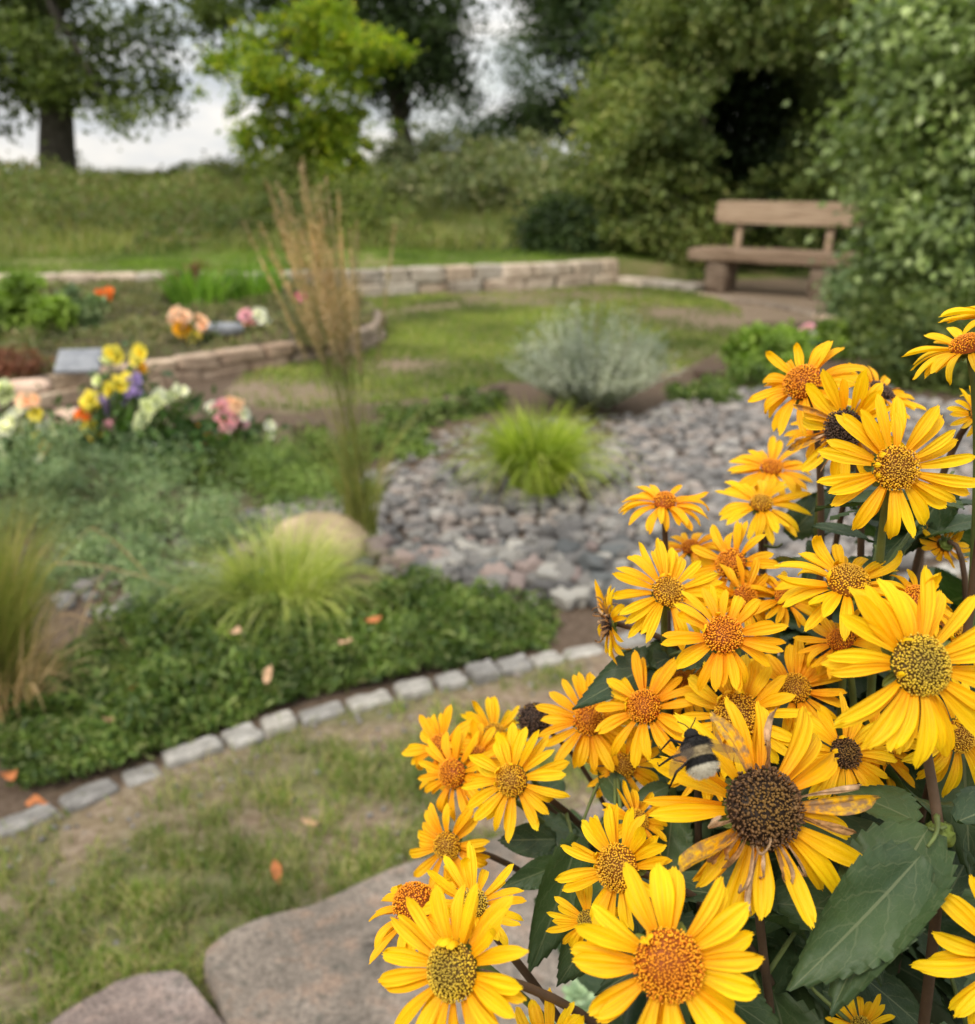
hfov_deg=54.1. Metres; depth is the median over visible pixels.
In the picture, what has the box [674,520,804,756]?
yellow flower
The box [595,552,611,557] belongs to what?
stream stone
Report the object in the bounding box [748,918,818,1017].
leafy shoot
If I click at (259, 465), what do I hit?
juniper
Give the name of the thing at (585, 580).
stream stone
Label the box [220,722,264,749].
granite sett
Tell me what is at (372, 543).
stream stone
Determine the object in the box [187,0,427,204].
young tree
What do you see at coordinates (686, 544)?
yellow flower
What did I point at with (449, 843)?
yellow flower
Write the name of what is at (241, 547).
stream stone
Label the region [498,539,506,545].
stream stone
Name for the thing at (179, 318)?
bouquet
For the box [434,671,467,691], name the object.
granite sett
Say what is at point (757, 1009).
yellow flower
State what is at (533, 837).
yellow flower
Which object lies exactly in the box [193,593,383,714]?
ground cover
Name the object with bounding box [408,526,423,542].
stream stone
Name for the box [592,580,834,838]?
yellow flower
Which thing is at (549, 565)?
stream stone
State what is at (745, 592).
yellow flower
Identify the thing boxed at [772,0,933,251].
tall shrub
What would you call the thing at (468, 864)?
yellow flower
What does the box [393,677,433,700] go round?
granite sett
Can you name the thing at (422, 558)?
stream stone
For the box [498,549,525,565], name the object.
stream stone
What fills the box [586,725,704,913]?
yellow flower
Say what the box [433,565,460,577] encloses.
stream stone
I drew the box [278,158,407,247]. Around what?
bush
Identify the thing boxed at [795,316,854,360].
leafy perennial
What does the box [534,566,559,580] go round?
stream stone
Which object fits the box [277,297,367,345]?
grass clump
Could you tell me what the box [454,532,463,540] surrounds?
stream stone
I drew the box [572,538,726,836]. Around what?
yellow flower
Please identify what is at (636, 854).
yellow flower
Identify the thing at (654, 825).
yellow flower
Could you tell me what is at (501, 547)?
stream stone
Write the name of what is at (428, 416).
plant
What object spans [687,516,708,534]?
stream stone
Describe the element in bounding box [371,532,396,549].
stream stone
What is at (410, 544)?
stream stone
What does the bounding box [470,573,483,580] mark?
stream stone
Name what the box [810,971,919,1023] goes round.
yellow flower
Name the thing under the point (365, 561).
stream stone
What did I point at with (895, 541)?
yellow flower
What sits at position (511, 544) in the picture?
stream stone
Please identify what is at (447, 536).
stream stone
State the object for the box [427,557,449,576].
stream stone
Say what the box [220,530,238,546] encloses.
stream stone
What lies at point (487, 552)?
stream stone
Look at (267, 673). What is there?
fallen leaf
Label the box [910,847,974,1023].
yellow flower
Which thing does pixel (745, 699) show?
yellow flower
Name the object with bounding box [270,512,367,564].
boulder
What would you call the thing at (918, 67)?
tall shrub
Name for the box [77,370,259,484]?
bouquet
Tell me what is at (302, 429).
edging block
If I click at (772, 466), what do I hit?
yellow flower
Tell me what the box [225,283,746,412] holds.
lawn grass
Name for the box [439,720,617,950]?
yellow flower
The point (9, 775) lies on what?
fallen leaf
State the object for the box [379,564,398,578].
stream stone
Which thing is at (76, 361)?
flat stone
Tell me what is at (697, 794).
yellow flower
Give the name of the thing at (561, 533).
stream stone
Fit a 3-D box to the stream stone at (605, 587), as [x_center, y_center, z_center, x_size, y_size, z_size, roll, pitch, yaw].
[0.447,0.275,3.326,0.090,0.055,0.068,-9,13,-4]
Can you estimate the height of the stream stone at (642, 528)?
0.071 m
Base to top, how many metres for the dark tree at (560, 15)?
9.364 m
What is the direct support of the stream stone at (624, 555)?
on the ground at (578, 627)
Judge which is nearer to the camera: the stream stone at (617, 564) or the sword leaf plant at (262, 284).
the stream stone at (617, 564)
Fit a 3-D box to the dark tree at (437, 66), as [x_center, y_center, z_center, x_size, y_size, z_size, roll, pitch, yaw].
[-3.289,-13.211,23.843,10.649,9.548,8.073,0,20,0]
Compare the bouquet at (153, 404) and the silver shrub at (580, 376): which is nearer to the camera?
the bouquet at (153, 404)
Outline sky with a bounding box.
[0,0,728,172]
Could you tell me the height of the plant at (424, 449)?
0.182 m
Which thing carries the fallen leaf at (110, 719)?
on the ground cover at (139, 625)
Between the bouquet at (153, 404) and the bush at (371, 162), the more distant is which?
the bush at (371, 162)
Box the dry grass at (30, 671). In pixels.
[0,572,138,728]
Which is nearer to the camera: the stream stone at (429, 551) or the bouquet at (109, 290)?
the stream stone at (429, 551)
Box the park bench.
[687,201,864,299]
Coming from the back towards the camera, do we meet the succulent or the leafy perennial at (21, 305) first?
the leafy perennial at (21, 305)
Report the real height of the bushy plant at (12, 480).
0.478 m
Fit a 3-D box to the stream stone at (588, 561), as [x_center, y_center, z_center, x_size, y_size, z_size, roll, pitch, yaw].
[0.398,0.195,3.505,0.131,0.083,0.129,9,14,-38]
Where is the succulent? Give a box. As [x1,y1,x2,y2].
[526,979,595,1023]
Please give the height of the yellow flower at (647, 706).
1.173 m
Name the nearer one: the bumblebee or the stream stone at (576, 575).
the bumblebee
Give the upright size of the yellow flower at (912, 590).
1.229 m
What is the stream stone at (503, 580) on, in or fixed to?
on the ground at (578, 627)
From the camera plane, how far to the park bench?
11.41 m
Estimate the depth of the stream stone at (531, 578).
3.37 m
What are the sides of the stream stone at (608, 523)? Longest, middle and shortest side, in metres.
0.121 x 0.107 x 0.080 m
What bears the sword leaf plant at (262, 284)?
on the bed soil
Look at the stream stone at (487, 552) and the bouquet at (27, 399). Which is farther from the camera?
the bouquet at (27, 399)
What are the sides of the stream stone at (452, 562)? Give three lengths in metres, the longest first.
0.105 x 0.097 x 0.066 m
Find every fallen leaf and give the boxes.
[0,769,16,781]
[25,794,47,805]
[102,716,113,721]
[227,626,240,633]
[263,665,271,684]
[271,859,281,883]
[301,817,318,826]
[339,638,352,643]
[365,615,381,622]
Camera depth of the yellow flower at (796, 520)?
0.58 m
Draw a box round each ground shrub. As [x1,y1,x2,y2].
[801,250,882,317]
[816,265,964,357]
[831,275,974,397]
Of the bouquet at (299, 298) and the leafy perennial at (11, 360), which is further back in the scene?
the bouquet at (299, 298)
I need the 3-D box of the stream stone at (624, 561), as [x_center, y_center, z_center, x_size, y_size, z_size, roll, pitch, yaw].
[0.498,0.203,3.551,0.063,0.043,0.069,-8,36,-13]
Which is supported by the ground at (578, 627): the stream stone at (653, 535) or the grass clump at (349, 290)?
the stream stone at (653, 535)
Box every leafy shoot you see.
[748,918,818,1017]
[777,555,951,918]
[779,640,925,1023]
[809,684,862,723]
[823,682,881,722]
[836,596,956,637]
[854,526,969,607]
[934,498,974,625]
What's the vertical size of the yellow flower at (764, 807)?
1.204 m
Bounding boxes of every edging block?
[291,419,326,449]
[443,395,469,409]
[490,384,505,396]
[693,367,730,379]
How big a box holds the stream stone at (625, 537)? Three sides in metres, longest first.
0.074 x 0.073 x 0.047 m
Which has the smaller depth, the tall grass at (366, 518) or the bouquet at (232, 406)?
the tall grass at (366, 518)
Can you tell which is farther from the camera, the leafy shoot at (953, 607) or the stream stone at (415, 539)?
the stream stone at (415, 539)
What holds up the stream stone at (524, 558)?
on the ground at (578, 627)
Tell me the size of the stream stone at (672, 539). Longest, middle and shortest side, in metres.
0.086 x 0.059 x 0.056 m
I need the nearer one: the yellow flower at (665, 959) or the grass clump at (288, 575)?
the yellow flower at (665, 959)
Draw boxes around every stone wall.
[0,258,618,297]
[0,301,386,415]
[617,276,704,292]
[696,292,839,321]
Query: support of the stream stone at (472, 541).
on the ground at (578, 627)
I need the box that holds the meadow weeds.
[0,147,746,252]
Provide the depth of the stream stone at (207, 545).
3.73 m
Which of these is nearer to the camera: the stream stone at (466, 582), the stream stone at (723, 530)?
the stream stone at (466, 582)
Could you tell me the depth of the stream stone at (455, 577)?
3.35 m
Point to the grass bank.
(644, 268)
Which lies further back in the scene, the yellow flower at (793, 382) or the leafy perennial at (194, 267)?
the leafy perennial at (194, 267)
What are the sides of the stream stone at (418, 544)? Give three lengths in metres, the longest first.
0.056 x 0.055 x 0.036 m
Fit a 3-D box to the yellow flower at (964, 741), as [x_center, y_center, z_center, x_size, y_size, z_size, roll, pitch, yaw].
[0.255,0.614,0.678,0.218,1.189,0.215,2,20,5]
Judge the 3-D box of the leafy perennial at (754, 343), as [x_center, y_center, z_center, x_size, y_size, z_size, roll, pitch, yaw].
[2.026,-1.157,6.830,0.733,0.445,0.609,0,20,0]
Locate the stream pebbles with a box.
[50,385,972,620]
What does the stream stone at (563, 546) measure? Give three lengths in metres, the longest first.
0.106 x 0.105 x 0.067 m
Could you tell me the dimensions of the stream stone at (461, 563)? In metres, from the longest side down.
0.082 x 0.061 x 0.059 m
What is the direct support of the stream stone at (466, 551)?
on the ground at (578, 627)
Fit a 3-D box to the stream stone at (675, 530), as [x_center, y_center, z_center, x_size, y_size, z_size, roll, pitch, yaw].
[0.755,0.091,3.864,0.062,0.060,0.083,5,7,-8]
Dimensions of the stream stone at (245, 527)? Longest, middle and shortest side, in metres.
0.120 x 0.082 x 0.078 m
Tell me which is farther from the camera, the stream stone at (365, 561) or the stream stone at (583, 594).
the stream stone at (365, 561)
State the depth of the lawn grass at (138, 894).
2.02 m
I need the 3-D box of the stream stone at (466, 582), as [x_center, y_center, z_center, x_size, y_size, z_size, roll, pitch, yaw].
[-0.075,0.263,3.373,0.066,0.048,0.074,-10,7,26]
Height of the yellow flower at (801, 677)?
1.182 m
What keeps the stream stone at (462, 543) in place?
on the ground at (578, 627)
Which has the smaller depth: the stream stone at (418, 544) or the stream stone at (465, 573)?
the stream stone at (465, 573)
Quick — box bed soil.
[0,285,374,379]
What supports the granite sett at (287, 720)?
on the ground at (578, 627)
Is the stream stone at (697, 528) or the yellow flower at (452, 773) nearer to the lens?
the yellow flower at (452, 773)
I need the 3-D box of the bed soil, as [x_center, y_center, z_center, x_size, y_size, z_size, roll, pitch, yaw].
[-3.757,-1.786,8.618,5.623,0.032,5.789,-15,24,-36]
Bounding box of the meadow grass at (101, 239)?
[0,163,857,260]
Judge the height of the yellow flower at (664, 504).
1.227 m
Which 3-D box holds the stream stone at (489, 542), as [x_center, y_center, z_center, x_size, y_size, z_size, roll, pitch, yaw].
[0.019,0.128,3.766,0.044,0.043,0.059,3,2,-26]
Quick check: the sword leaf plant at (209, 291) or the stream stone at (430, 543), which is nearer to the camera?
the stream stone at (430, 543)
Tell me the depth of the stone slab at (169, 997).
1.63 m
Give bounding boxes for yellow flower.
[369,878,554,1023]
[377,883,695,1023]
[401,704,603,849]
[409,803,519,882]
[418,725,623,952]
[422,841,559,1023]
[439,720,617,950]
[460,696,604,996]
[460,721,649,1019]
[501,672,677,1023]
[515,702,605,808]
[515,987,584,1023]
[534,667,712,910]
[546,885,778,1023]
[555,803,824,1023]
[570,861,764,1023]
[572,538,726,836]
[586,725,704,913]
[591,585,908,953]
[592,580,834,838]
[593,779,668,1023]
[595,650,694,911]
[618,484,711,732]
[641,696,880,1013]
[646,570,820,771]
[654,532,722,700]
[664,730,776,912]
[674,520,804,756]
[681,654,893,1023]
[707,554,777,773]
[715,478,830,642]
[719,565,974,1023]
[722,522,905,878]
[727,435,815,654]
[744,410,875,636]
[747,341,904,708]
[750,639,863,816]
[765,368,943,705]
[773,394,974,1016]
[791,609,967,1023]
[794,692,897,986]
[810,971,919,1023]
[814,327,974,916]
[826,362,939,582]
[830,306,974,876]
[847,608,974,866]
[851,712,943,1005]
[860,524,969,822]
[860,678,974,991]
[870,569,962,779]
[872,385,973,689]
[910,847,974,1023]
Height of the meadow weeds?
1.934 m
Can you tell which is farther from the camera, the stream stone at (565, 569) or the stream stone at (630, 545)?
the stream stone at (630, 545)
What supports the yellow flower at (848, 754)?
on the ground at (578, 627)
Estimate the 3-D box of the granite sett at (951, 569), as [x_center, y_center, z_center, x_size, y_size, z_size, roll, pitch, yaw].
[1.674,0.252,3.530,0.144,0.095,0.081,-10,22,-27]
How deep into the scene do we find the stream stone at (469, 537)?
3.79 m
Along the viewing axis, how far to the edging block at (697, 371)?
6.81 m
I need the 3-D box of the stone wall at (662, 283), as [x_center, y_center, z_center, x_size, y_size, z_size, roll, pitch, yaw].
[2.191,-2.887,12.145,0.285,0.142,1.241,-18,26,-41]
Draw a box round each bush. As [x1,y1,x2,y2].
[118,163,188,176]
[185,149,267,172]
[223,140,347,236]
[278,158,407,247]
[331,136,417,173]
[345,152,510,209]
[371,117,568,178]
[421,122,584,216]
[491,165,624,257]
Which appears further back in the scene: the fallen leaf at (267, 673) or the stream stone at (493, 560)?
the stream stone at (493, 560)
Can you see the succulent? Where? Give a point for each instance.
(579, 994)
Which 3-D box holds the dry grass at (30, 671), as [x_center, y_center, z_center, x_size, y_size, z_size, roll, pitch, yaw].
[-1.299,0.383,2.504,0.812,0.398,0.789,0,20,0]
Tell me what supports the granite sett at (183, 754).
on the ground at (578, 627)
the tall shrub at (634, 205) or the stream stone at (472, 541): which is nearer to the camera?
the stream stone at (472, 541)
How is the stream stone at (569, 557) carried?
on the ground at (578, 627)
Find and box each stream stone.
[201,537,215,549]
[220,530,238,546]
[227,523,249,533]
[235,540,262,559]
[239,528,257,540]
[357,559,372,572]
[362,557,375,565]
[364,537,388,563]
[368,527,383,537]
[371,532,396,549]
[378,555,392,565]
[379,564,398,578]
[388,532,405,545]
[388,547,401,555]
[392,549,420,571]
[399,541,415,549]
[406,528,425,543]
[406,550,429,563]
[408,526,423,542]
[410,561,430,578]
[414,542,423,547]
[420,523,438,533]
[420,545,449,559]
[422,548,433,556]
[426,538,440,545]
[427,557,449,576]
[433,540,440,545]
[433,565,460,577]
[437,540,458,550]
[438,531,458,542]
[438,565,459,583]
[440,546,464,562]
[449,559,456,565]
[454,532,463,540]
[455,538,474,550]
[457,560,465,567]
[459,547,475,562]
[459,567,478,581]
[461,580,470,586]
[465,535,475,540]
[465,551,487,566]
[467,539,478,544]
[469,544,479,549]
[470,526,490,541]
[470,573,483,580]
[470,573,509,598]
[471,547,496,558]
[479,561,511,575]
[480,557,513,570]
[485,539,499,545]
[488,555,504,561]
[490,544,506,555]
[495,515,515,538]
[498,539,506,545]
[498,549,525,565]
[506,539,524,549]
[506,571,526,596]
[513,544,545,559]
[513,553,545,573]
[515,556,528,560]
[522,587,532,596]
[524,535,540,545]
[525,571,542,587]
[531,579,554,600]
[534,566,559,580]
[535,538,555,551]
[537,523,557,539]
[538,562,557,567]
[541,551,561,561]
[549,580,575,597]
[550,586,578,610]
[552,538,580,554]
[553,560,576,580]
[555,525,575,540]
[556,519,584,532]
[557,553,563,561]
[562,549,586,566]
[568,530,586,543]
[569,566,581,582]
[569,586,590,607]
[574,571,593,587]
[576,552,613,572]
[577,543,590,552]
[585,540,599,552]
[587,591,605,609]
[588,571,613,583]
[590,581,603,590]
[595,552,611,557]
[597,517,624,533]
[599,543,629,559]
[599,557,612,572]
[603,582,609,591]
[604,539,637,550]
[606,577,633,607]
[613,560,625,572]
[616,528,626,535]
[616,559,628,566]
[617,549,629,560]
[618,523,626,528]
[618,535,632,541]
[637,523,661,534]
[646,530,661,540]
[668,526,683,534]
[668,533,680,543]
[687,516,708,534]
[701,522,728,535]
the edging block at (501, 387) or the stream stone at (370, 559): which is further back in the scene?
the edging block at (501, 387)
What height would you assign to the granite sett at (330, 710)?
0.093 m
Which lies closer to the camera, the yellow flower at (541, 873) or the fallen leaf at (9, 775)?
the yellow flower at (541, 873)
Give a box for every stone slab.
[50,970,224,1023]
[204,800,626,1023]
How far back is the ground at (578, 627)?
2.47 m
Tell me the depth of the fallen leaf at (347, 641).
2.73 m
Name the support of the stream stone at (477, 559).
on the ground at (578, 627)
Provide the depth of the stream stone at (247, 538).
3.79 m
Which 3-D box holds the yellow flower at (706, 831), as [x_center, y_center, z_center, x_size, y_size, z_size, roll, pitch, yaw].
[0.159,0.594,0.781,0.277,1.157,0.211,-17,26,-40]
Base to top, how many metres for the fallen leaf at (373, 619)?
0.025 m
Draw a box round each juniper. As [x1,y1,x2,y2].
[0,405,322,626]
[155,416,383,513]
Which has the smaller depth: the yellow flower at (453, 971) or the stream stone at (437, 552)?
the yellow flower at (453, 971)
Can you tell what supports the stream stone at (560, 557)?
on the ground at (578, 627)
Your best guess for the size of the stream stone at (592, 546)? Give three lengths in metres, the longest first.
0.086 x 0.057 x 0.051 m
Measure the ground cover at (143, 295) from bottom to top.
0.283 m
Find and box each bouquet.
[0,378,122,495]
[35,372,208,486]
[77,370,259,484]
[80,335,158,416]
[94,286,124,312]
[149,304,218,344]
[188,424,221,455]
[200,396,291,451]
[226,307,284,331]
[291,291,314,305]
[799,323,822,345]
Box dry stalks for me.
[48,527,187,657]
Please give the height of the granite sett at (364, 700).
0.097 m
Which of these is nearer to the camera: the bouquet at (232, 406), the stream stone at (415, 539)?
the stream stone at (415, 539)
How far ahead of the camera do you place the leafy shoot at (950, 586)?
0.59 m
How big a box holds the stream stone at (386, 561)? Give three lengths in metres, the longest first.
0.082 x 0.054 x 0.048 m
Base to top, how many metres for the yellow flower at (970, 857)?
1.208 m
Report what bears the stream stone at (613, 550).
on the ground at (578, 627)
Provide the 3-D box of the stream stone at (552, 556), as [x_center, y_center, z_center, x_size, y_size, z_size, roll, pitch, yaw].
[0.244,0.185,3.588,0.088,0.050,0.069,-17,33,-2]
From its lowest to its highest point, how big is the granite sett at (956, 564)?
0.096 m
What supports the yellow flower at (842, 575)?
on the ground at (578, 627)
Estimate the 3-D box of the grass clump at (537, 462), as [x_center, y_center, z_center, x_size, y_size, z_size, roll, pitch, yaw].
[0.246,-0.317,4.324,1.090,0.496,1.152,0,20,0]
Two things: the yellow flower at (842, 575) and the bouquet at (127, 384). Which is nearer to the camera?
the yellow flower at (842, 575)
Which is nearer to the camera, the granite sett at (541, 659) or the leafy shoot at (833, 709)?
the leafy shoot at (833, 709)
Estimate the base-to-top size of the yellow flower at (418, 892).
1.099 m
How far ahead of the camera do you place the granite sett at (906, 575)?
3.47 m
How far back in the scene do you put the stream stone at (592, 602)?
3.23 m
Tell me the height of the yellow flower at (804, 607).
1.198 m
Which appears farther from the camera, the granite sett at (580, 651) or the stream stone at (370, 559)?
the stream stone at (370, 559)
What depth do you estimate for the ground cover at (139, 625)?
2.74 m
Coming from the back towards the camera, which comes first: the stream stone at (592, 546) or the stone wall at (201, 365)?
the stone wall at (201, 365)
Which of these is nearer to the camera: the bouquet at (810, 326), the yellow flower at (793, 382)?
the yellow flower at (793, 382)
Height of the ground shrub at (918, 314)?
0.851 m
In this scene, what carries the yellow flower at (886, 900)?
on the ground at (578, 627)
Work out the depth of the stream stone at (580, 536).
3.75 m
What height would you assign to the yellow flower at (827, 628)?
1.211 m
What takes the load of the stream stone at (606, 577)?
on the ground at (578, 627)
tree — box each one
[0,0,272,178]
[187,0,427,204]
[233,0,511,154]
[381,6,577,157]
[464,0,657,154]
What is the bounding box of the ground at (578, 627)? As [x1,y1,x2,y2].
[0,277,971,1023]
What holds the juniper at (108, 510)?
on the ground at (578, 627)
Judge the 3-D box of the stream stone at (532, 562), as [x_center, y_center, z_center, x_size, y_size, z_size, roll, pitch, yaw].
[0.155,0.211,3.469,0.126,0.092,0.094,-16,15,-27]
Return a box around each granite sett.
[0,803,57,837]
[58,778,118,812]
[122,763,161,787]
[161,735,223,768]
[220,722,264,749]
[260,710,296,736]
[298,701,345,726]
[346,689,393,712]
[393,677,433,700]
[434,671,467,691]
[464,659,500,685]
[495,653,532,675]
[528,651,563,667]
[563,645,602,659]
[601,632,647,649]
[644,624,673,640]
[671,620,702,632]
[899,573,908,580]
[937,563,960,576]
[953,559,969,574]
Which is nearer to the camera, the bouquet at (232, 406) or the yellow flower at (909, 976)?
the yellow flower at (909, 976)
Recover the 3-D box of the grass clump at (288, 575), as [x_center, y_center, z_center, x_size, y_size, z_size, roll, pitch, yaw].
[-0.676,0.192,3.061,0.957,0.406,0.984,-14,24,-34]
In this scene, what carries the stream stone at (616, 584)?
on the ground at (578, 627)
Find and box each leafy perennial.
[0,266,81,341]
[0,343,56,380]
[40,281,111,338]
[159,255,233,284]
[716,318,821,375]
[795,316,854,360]
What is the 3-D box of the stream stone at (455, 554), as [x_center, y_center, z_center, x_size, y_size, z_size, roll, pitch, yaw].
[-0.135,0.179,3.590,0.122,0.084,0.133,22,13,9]
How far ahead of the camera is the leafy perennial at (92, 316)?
7.43 m
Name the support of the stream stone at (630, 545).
on the ground at (578, 627)
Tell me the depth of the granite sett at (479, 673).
2.78 m
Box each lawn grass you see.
[0,626,954,1023]
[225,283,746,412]
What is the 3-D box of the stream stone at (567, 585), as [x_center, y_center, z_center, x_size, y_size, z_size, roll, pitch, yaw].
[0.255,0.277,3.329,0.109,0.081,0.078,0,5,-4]
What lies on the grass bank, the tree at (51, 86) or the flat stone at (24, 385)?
the tree at (51, 86)
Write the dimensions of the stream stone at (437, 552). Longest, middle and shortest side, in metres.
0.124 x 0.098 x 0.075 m
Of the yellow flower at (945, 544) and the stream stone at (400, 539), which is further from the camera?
the stream stone at (400, 539)
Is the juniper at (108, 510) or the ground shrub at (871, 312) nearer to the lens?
the juniper at (108, 510)
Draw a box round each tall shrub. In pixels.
[536,0,790,276]
[566,0,892,270]
[622,0,874,273]
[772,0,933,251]
[782,0,974,316]
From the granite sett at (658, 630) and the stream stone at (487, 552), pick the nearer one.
the granite sett at (658, 630)
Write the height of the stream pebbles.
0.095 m
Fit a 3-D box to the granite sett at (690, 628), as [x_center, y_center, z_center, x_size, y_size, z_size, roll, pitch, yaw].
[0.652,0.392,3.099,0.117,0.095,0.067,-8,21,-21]
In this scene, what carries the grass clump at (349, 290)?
on the bed soil
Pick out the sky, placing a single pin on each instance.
(185, 143)
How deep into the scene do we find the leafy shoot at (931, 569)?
0.70 m
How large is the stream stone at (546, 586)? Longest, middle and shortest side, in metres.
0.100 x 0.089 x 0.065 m
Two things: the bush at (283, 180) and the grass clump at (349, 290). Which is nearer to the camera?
the grass clump at (349, 290)
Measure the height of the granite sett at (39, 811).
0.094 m
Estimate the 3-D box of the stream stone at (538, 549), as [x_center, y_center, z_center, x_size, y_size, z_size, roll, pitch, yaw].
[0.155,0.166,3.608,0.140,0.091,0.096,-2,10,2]
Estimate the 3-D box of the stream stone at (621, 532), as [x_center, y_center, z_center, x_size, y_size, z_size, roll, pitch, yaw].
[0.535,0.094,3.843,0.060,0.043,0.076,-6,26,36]
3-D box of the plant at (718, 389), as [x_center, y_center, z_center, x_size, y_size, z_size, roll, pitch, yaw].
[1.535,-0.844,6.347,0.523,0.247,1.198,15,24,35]
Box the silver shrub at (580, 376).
[493,300,689,411]
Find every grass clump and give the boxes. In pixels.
[134,497,426,669]
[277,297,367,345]
[286,266,373,336]
[425,389,663,518]
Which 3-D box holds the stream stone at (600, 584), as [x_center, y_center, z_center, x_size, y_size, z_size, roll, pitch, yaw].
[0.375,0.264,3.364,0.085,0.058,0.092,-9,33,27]
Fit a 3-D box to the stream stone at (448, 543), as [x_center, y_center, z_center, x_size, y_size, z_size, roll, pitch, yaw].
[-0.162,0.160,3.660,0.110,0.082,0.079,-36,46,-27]
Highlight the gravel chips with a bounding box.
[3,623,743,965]
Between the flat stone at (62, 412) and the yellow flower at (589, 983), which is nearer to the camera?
the yellow flower at (589, 983)
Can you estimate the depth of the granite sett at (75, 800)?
2.26 m
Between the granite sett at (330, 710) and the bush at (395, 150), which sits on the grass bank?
the bush at (395, 150)
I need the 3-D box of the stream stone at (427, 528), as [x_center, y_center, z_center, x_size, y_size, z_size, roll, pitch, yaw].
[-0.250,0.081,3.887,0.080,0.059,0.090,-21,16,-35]
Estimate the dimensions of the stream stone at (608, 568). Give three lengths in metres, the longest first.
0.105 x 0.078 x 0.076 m
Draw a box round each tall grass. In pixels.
[0,467,135,699]
[243,155,450,537]
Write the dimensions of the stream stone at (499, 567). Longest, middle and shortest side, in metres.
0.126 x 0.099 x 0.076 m
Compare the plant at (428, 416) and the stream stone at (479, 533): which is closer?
the stream stone at (479, 533)
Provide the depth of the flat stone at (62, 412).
5.61 m
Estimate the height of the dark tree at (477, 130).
5.323 m
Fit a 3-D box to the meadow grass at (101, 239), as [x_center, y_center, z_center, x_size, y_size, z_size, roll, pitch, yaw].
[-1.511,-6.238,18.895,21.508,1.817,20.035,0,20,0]
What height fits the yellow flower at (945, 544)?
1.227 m
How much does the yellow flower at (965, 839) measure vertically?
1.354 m
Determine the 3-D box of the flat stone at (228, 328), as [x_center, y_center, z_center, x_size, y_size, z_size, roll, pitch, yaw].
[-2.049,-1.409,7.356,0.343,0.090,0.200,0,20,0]
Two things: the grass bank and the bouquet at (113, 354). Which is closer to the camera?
the bouquet at (113, 354)
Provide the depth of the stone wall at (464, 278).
11.66 m
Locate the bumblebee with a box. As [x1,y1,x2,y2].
[657,717,720,788]
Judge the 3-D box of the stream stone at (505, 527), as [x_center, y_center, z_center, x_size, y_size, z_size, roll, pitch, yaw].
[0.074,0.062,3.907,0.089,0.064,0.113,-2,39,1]
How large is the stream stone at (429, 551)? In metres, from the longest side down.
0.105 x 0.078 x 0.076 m
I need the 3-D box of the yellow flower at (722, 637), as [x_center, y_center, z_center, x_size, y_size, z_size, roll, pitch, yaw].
[0.175,0.589,0.702,0.241,1.219,0.174,-9,22,-24]
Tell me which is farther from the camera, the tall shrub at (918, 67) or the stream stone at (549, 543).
the tall shrub at (918, 67)
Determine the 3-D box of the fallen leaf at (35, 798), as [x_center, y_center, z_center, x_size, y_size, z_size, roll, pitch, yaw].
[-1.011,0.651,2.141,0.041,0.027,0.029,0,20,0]
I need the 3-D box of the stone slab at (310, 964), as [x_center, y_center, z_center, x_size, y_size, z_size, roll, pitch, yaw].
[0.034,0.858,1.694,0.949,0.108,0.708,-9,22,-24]
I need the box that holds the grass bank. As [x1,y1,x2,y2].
[0,188,855,280]
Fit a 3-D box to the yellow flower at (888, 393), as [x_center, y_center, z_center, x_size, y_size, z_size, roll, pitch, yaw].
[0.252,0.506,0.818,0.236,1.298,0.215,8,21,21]
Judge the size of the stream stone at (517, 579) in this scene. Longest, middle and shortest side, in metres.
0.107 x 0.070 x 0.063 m
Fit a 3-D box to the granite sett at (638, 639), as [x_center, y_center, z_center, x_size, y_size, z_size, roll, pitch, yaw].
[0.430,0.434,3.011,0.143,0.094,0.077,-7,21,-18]
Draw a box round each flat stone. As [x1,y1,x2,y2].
[10,378,51,394]
[47,407,77,424]
[54,348,102,374]
[205,322,243,335]
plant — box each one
[0,408,99,488]
[139,253,246,311]
[197,251,293,305]
[300,423,445,472]
[344,384,510,447]
[661,359,771,407]
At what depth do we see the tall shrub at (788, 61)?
12.48 m
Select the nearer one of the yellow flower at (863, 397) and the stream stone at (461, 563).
the yellow flower at (863, 397)
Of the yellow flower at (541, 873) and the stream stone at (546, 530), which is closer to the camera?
the yellow flower at (541, 873)
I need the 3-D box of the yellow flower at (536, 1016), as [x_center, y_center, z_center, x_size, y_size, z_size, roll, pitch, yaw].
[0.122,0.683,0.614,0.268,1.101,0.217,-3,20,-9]
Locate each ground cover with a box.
[0,275,376,379]
[0,561,560,789]
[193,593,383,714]
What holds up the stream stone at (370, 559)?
on the ground at (578, 627)
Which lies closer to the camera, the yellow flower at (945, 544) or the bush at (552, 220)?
the yellow flower at (945, 544)
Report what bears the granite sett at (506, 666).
on the ground at (578, 627)
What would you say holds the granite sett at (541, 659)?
on the ground at (578, 627)
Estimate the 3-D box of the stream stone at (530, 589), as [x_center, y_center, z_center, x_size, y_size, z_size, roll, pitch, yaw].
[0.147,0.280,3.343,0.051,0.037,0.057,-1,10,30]
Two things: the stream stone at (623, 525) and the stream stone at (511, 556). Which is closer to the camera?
the stream stone at (511, 556)
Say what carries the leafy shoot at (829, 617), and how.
on the ground at (578, 627)

